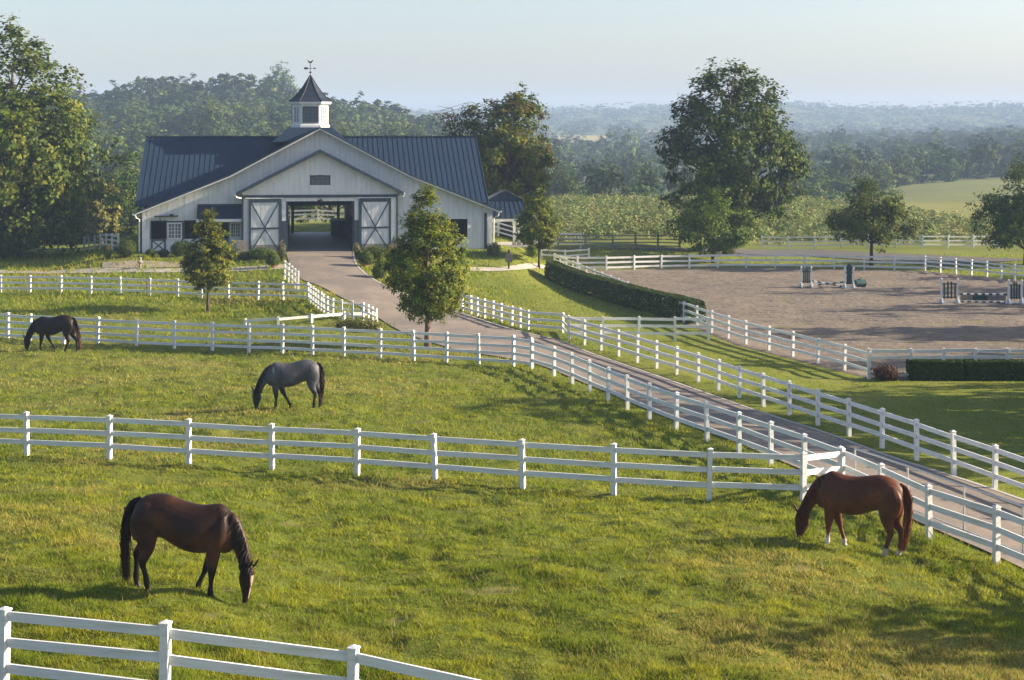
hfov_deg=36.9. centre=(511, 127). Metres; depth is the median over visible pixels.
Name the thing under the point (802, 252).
lane
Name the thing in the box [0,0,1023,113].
sky
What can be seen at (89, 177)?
background tree
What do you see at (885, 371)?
red bush
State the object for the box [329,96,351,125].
tree
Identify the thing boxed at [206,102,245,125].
tree
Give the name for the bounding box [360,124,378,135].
tree
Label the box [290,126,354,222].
background tree
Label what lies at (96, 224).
background tree
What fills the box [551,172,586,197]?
tree
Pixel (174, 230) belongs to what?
stall window
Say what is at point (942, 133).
tree
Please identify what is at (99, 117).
tree
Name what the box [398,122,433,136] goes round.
tree
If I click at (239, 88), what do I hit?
hill woodland
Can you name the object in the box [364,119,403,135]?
tree
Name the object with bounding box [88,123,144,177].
tree
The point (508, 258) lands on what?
box post
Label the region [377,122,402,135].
tree
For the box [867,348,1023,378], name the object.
board fence
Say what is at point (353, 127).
tree
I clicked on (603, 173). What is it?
tree
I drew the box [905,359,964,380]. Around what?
hedge
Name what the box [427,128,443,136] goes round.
tree
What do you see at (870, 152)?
tree
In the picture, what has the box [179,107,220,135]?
tree
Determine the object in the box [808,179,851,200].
tree
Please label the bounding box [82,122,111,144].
tree
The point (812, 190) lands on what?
tree
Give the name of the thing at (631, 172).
tree
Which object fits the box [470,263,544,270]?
garden path
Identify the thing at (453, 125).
bare tree
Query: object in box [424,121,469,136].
tree
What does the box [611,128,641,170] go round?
tree
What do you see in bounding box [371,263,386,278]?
clipped shrub
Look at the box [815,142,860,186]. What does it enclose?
tree
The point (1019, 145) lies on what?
tree
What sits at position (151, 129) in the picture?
tree
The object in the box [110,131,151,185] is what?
tree
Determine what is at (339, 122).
tree
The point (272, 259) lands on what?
clipped shrub
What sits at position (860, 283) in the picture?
barrel
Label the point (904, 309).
arena sand
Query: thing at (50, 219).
background tree
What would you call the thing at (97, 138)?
tree
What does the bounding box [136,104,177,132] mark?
tree
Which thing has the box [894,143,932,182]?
tree
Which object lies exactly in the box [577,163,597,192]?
tree
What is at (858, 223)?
tree
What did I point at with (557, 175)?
tree
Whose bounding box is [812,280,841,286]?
jump pole
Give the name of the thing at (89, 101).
tree
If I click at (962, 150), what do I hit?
tree
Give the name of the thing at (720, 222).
tree
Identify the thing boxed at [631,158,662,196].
tree
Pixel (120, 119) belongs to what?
tree
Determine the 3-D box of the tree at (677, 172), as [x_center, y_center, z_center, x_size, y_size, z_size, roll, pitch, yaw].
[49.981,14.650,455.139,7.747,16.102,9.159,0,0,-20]
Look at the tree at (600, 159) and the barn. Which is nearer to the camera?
the barn
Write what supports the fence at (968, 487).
on the ground at (938, 197)
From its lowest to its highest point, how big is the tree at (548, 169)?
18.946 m
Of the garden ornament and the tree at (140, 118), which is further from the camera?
the tree at (140, 118)
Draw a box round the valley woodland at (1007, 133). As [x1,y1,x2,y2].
[458,118,1023,168]
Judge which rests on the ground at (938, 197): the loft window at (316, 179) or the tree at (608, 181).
the tree at (608, 181)
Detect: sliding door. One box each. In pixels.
[249,199,280,250]
[359,198,390,249]
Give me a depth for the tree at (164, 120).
431.63 m
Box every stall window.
[167,222,181,238]
[230,222,240,237]
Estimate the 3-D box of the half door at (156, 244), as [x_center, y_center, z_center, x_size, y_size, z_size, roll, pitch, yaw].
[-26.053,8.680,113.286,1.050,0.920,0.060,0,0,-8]
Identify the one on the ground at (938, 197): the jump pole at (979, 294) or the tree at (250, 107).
the tree at (250, 107)
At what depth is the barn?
115.89 m
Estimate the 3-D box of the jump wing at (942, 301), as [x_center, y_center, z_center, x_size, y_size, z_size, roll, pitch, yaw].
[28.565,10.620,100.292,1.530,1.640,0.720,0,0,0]
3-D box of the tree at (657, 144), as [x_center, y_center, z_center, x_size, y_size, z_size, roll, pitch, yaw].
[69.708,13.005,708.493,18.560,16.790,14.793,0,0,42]
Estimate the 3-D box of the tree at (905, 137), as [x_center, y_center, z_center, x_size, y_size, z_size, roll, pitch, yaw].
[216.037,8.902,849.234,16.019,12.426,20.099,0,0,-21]
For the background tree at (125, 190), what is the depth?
163.44 m
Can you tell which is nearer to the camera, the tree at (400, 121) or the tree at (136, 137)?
the tree at (136, 137)
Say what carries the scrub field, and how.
on the ground at (938, 197)
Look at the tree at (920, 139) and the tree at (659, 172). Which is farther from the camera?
the tree at (920, 139)
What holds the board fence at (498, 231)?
on the ground at (938, 197)
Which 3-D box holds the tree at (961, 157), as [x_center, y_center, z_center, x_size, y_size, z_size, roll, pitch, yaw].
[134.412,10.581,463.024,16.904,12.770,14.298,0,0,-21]
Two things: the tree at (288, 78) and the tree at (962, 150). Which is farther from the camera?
the tree at (962, 150)
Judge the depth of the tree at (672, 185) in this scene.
266.42 m
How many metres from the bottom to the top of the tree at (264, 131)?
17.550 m
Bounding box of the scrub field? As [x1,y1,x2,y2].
[494,189,1021,244]
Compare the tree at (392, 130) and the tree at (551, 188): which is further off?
the tree at (392, 130)
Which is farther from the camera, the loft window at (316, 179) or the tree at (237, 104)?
the tree at (237, 104)
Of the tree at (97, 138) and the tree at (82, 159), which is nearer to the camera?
the tree at (82, 159)
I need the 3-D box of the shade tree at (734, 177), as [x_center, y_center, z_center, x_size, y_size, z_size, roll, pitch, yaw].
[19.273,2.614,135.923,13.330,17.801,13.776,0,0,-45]
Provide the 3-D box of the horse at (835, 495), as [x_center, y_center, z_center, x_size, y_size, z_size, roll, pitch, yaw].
[7.579,8.501,34.108,2.657,1.770,0.662,5,2,22]
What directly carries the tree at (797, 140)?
on the ground at (938, 197)
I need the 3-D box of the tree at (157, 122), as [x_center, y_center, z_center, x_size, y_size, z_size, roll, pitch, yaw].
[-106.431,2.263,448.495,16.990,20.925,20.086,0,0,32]
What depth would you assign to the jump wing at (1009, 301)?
99.88 m
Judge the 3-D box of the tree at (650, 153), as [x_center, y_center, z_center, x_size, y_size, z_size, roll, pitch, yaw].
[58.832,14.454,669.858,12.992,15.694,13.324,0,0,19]
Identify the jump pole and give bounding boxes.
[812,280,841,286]
[813,281,843,285]
[959,293,1006,294]
[961,301,1005,302]
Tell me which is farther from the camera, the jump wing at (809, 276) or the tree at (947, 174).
the tree at (947, 174)
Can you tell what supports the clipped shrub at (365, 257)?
on the ground at (938, 197)
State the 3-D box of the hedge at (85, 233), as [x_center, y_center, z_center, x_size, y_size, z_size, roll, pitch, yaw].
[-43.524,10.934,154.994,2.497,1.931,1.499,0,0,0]
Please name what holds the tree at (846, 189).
on the ground at (938, 197)
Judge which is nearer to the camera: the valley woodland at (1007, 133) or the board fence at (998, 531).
the board fence at (998, 531)
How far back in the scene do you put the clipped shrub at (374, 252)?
108.44 m
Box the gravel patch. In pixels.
[102,260,181,267]
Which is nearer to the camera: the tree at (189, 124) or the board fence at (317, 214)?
the board fence at (317, 214)
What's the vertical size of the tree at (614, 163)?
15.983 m
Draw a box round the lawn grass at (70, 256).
[0,226,1023,328]
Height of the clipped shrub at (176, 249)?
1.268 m
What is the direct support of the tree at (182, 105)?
on the ground at (938, 197)
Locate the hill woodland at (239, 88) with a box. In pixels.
[1,71,575,175]
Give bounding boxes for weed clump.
[324,316,394,329]
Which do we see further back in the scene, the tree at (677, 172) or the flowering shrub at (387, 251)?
the tree at (677, 172)
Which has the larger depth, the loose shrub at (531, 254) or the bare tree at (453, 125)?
the bare tree at (453, 125)
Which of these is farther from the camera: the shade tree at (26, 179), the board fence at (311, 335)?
the shade tree at (26, 179)
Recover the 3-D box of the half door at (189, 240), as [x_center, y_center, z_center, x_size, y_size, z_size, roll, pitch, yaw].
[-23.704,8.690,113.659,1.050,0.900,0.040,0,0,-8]
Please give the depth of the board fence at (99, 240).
123.99 m
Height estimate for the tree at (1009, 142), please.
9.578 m
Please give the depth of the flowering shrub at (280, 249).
107.04 m
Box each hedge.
[75,229,91,243]
[91,229,110,243]
[113,225,137,239]
[544,260,706,323]
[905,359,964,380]
[961,358,1023,380]
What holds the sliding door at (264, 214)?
in the barn
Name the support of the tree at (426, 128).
on the ground at (938, 197)
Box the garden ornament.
[137,257,142,267]
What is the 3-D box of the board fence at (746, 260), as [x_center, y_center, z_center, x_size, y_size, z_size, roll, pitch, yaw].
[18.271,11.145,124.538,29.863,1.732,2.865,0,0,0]
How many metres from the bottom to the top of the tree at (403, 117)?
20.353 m
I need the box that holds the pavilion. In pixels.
[487,190,537,246]
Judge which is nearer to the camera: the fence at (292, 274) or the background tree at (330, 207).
the fence at (292, 274)
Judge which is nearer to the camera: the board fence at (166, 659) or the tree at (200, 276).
the board fence at (166, 659)
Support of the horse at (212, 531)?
on the ground at (938, 197)
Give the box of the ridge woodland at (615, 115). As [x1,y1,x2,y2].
[394,99,1023,132]
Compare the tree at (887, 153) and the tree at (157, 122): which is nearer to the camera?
the tree at (157, 122)
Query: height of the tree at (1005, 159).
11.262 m
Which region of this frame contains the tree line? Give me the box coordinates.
[528,126,1016,148]
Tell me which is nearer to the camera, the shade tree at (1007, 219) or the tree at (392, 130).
the shade tree at (1007, 219)
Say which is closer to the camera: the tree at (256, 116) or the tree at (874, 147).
the tree at (256, 116)
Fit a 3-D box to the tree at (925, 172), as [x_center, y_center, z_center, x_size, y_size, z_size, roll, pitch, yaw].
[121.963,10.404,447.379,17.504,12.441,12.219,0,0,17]
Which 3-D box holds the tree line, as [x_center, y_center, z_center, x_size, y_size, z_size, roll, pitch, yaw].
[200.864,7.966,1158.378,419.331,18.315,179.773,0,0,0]
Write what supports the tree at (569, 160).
on the ground at (938, 197)
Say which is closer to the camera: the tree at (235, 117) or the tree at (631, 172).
the tree at (631, 172)
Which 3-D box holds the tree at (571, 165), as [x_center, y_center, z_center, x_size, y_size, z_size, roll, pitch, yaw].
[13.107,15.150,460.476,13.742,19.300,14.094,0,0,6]
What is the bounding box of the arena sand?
[580,268,1023,378]
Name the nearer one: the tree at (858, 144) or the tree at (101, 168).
the tree at (101, 168)
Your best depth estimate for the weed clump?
83.11 m
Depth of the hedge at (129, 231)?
154.53 m
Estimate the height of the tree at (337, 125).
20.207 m
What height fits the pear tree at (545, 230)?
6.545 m
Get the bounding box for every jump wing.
[798,266,813,287]
[841,264,856,288]
[938,278,960,303]
[1005,279,1023,303]
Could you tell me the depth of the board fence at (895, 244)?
145.30 m
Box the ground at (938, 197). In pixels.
[0,107,1023,679]
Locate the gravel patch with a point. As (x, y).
(130, 265)
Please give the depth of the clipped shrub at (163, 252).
109.75 m
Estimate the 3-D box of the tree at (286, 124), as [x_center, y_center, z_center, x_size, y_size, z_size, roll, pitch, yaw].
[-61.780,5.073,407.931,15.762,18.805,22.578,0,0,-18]
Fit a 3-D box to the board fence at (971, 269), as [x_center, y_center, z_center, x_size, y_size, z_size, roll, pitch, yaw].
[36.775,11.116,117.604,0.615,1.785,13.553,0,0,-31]
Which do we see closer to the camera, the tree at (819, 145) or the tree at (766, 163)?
the tree at (819, 145)
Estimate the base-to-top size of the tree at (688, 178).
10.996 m
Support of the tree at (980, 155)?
on the ground at (938, 197)
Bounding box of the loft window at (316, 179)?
[310,175,329,184]
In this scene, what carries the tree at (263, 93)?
on the ground at (938, 197)
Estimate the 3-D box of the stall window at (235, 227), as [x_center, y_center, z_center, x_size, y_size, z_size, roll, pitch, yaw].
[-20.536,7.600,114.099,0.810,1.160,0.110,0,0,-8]
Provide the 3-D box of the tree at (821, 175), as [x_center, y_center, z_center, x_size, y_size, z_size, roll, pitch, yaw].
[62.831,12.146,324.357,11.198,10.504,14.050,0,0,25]
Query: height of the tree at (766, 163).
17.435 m
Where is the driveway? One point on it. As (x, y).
(340, 273)
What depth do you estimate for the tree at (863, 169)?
380.03 m
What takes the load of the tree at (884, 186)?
on the ground at (938, 197)
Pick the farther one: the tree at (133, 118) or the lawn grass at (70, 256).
the tree at (133, 118)
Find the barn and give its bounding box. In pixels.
[132,60,501,252]
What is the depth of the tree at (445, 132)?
470.51 m
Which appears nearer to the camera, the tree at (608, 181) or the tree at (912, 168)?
the tree at (608, 181)
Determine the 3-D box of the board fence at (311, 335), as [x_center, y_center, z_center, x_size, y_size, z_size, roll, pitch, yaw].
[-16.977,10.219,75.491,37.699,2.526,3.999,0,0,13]
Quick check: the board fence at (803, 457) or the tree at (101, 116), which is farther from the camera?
the tree at (101, 116)
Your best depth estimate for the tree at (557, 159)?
417.88 m
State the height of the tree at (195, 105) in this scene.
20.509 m
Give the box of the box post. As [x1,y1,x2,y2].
[505,249,511,268]
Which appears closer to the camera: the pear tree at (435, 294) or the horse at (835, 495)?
the horse at (835, 495)
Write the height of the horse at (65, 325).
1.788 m
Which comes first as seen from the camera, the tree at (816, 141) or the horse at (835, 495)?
the horse at (835, 495)
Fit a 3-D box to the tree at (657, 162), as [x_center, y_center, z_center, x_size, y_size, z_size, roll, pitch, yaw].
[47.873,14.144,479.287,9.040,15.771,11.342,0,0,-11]
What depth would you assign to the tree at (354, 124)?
474.73 m
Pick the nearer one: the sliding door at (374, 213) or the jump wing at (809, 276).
the jump wing at (809, 276)
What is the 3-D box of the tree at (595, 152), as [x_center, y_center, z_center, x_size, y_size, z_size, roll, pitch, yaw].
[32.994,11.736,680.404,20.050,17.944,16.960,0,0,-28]
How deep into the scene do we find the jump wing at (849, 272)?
109.43 m
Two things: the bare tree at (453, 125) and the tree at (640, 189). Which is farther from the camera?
the tree at (640, 189)
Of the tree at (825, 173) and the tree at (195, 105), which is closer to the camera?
the tree at (825, 173)
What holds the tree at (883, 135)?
on the ground at (938, 197)
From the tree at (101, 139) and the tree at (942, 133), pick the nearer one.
the tree at (101, 139)
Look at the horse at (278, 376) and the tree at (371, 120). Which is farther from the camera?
the tree at (371, 120)
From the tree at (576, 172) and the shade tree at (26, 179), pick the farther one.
the tree at (576, 172)
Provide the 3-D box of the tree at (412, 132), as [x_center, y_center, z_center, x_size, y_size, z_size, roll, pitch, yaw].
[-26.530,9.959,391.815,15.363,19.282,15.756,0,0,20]
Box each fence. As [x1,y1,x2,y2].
[0,275,308,300]
[0,312,533,368]
[0,411,845,501]
[0,606,479,679]
[2,233,118,252]
[243,311,375,324]
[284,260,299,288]
[288,209,343,223]
[308,283,377,322]
[461,295,569,335]
[492,222,581,247]
[531,339,1023,564]
[541,248,589,258]
[553,253,871,378]
[553,254,925,270]
[557,234,680,248]
[567,315,1023,489]
[568,315,709,340]
[761,235,998,248]
[854,448,1023,553]
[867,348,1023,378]
[925,256,1023,279]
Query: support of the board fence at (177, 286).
on the ground at (938, 197)
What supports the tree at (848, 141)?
on the ground at (938, 197)
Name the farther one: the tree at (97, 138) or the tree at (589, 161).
the tree at (589, 161)
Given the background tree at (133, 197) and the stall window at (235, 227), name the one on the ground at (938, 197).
the background tree at (133, 197)
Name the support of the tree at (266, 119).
on the ground at (938, 197)
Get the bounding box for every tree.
[0,13,127,259]
[29,187,123,232]
[35,137,103,185]
[58,153,108,177]
[61,154,129,227]
[78,140,105,172]
[78,178,126,243]
[79,99,104,116]
[79,125,121,166]
[82,109,121,134]
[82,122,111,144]
[82,122,111,148]
[83,115,129,136]
[86,146,142,229]
[88,106,117,138]
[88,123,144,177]
[92,105,143,131]
[97,113,149,138]
[97,155,139,180]
[106,121,152,151]
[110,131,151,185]
[115,104,165,127]
[116,182,140,234]
[118,108,151,128]
[129,111,157,135]
[130,101,173,133]
[132,109,192,135]
[134,116,175,151]
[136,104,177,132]
[150,86,191,122]
[154,121,198,135]
[163,97,248,130]
[173,92,217,115]
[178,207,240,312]
[179,102,234,135]
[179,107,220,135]
[183,103,236,135]
[186,95,236,127]
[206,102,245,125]
[214,126,255,135]
[218,105,255,133]
[232,98,267,128]
[232,114,266,135]
[233,117,273,135]
[239,128,265,135]
[242,83,289,114]
[246,98,270,127]
[248,125,288,135]
[252,103,291,129]
[254,112,288,130]
[259,112,291,135]
[263,61,299,95]
[288,206,320,222]
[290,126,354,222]
[328,103,344,120]
[328,114,339,132]
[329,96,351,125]
[329,104,380,135]
[329,111,364,135]
[338,125,356,135]
[339,118,366,135]
[342,107,373,131]
[346,103,380,134]
[359,122,407,135]
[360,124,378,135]
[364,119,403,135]
[374,183,472,346]
[377,115,404,132]
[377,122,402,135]
[385,111,428,133]
[386,125,429,136]
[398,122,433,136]
[400,129,416,135]
[401,121,430,136]
[421,117,442,135]
[422,102,481,136]
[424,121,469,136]
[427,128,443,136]
[437,127,455,136]
[456,83,558,239]
[501,162,554,194]
[512,184,562,268]
[539,176,564,195]
[543,156,573,177]
[544,166,584,196]
[545,153,581,187]
[549,146,575,177]
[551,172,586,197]
[553,138,585,164]
[564,153,584,184]
[569,135,605,167]
[576,156,621,196]
[577,156,600,188]
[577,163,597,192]
[578,182,612,195]
[589,155,607,189]
[594,127,631,164]
[595,165,633,196]
[603,147,624,192]
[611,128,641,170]
[615,151,649,192]
[621,151,652,188]
[621,161,645,196]
[627,179,656,197]
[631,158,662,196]
[638,143,658,168]
[646,155,672,195]
[650,57,816,253]
[651,141,672,166]
[654,152,672,192]
[659,171,689,196]
[665,186,769,262]
[667,157,692,193]
[672,163,697,195]
[756,141,778,172]
[763,161,802,197]
[771,130,810,167]
[785,179,828,198]
[794,132,827,170]
[803,161,836,188]
[805,139,858,172]
[807,162,846,192]
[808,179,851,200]
[810,128,826,151]
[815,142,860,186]
[818,176,858,201]
[824,175,929,267]
[827,125,856,158]
[828,170,878,198]
[845,147,873,192]
[847,164,904,196]
[850,135,871,154]
[852,142,885,187]
[852,146,886,166]
[865,155,896,188]
[869,139,891,158]
[872,136,913,167]
[876,132,894,145]
[884,157,912,187]
[885,148,920,185]
[893,133,913,149]
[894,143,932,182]
[900,141,930,162]
[910,131,942,151]
[915,142,961,180]
[921,138,969,182]
[921,139,956,161]
[925,127,948,152]
[936,142,971,176]
[944,132,969,151]
[952,145,971,154]
[957,139,992,177]
[963,134,1015,178]
[965,153,1023,264]
[985,145,1023,175]
[992,141,1020,156]
[999,139,1023,172]
[1003,135,1023,161]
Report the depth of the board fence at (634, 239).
133.72 m
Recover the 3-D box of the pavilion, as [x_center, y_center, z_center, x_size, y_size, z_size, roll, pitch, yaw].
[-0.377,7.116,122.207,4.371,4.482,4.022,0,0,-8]
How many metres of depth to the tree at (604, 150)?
694.29 m
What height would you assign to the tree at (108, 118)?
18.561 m
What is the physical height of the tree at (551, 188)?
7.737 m
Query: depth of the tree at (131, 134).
393.97 m
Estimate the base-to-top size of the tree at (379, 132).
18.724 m
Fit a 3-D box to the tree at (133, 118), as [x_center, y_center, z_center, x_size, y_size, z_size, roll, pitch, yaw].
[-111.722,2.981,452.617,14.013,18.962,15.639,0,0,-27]
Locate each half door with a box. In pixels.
[151,239,165,251]
[184,239,198,249]
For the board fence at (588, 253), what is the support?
on the ground at (938, 197)
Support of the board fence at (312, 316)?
on the ground at (938, 197)
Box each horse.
[22,315,82,351]
[119,493,258,602]
[251,360,325,408]
[794,471,914,556]
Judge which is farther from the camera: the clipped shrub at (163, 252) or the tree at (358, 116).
the tree at (358, 116)
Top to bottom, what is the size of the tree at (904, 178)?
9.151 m
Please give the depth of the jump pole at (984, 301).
100.29 m
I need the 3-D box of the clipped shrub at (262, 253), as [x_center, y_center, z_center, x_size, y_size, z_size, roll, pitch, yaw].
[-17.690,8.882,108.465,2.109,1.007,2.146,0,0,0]
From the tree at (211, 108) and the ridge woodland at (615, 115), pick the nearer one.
the tree at (211, 108)
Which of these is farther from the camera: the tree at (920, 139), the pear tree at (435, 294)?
the tree at (920, 139)
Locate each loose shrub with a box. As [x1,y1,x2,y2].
[484,242,502,255]
[525,248,537,257]
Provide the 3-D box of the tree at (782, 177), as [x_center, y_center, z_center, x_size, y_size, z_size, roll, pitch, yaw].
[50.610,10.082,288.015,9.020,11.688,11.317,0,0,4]
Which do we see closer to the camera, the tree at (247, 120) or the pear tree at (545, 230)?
the pear tree at (545, 230)
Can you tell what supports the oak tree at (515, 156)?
on the ground at (938, 197)
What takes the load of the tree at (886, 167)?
on the ground at (938, 197)
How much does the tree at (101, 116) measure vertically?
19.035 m
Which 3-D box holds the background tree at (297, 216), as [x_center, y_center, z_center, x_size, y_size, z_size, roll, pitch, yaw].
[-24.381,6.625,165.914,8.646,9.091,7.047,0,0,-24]
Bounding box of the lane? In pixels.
[563,248,1022,265]
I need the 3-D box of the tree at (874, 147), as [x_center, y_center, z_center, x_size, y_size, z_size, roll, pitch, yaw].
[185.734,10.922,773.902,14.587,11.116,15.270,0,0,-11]
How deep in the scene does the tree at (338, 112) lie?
495.85 m
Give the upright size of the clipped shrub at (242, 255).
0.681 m
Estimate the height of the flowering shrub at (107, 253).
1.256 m
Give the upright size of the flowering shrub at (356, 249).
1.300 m
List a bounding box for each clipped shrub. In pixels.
[115,239,136,257]
[145,248,154,256]
[158,249,169,256]
[170,240,186,256]
[237,251,254,259]
[247,247,276,259]
[265,252,279,267]
[358,250,373,266]
[362,245,387,259]
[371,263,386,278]
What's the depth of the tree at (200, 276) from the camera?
89.80 m
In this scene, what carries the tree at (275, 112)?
on the ground at (938, 197)
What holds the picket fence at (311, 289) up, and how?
on the ground at (938, 197)
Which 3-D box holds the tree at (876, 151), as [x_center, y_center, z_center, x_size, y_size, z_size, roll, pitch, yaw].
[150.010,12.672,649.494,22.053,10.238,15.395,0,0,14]
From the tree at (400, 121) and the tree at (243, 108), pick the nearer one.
the tree at (243, 108)
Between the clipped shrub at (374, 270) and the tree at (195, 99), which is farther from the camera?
the tree at (195, 99)
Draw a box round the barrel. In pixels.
[854,280,866,286]
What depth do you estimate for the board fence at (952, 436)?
55.00 m
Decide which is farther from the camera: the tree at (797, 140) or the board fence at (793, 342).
the tree at (797, 140)
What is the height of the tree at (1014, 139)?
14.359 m
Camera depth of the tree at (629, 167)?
439.06 m
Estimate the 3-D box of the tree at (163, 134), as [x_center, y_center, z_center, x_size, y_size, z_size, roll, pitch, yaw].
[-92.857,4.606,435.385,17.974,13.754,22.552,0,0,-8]
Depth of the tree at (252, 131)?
391.19 m
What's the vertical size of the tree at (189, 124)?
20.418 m
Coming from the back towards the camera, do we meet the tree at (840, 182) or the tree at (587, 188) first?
the tree at (840, 182)
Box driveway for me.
[286,250,1023,567]
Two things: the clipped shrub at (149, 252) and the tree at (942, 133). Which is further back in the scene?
the tree at (942, 133)
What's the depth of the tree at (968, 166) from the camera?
455.69 m
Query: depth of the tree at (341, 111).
485.33 m
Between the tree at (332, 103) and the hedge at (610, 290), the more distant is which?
the tree at (332, 103)
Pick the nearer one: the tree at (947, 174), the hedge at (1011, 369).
the hedge at (1011, 369)
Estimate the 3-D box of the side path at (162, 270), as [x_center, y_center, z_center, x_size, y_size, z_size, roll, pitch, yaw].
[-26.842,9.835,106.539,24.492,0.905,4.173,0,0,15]
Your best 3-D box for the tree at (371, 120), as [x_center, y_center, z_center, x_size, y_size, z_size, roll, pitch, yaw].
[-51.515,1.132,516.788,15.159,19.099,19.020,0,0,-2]
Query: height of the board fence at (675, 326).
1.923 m
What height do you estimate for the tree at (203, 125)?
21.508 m
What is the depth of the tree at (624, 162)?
456.19 m
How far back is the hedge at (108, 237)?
154.50 m
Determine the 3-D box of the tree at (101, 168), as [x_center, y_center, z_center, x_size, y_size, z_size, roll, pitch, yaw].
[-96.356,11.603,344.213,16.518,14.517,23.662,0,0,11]
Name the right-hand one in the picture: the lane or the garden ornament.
the lane
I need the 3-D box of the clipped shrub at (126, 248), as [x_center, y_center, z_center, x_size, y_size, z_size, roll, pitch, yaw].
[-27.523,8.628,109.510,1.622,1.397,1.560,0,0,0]
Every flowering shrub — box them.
[101,244,112,258]
[277,239,285,261]
[352,242,360,257]
[383,243,397,258]
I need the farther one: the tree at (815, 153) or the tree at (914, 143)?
the tree at (914, 143)
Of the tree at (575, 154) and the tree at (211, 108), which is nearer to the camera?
the tree at (211, 108)
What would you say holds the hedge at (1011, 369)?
on the ground at (938, 197)
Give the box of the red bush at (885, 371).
[870,363,903,380]
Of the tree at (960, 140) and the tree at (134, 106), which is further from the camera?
the tree at (960, 140)
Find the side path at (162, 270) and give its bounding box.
[0,264,290,272]
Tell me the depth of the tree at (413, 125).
419.51 m
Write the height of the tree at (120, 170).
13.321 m
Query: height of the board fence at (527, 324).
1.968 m
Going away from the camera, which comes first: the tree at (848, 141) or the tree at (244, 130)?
the tree at (244, 130)
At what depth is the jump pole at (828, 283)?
110.17 m
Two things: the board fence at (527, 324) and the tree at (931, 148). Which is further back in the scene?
the tree at (931, 148)
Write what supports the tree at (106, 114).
on the ground at (938, 197)
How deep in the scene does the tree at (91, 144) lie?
349.18 m
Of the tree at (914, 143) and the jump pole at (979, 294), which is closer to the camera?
the jump pole at (979, 294)
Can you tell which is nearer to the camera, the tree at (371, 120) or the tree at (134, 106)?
the tree at (134, 106)
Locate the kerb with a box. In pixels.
[353,251,1023,500]
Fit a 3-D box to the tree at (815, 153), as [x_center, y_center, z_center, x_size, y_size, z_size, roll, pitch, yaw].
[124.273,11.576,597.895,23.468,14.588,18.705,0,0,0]
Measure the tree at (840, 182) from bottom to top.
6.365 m
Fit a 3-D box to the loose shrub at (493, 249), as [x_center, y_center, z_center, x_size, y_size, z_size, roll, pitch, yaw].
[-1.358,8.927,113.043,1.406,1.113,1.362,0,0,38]

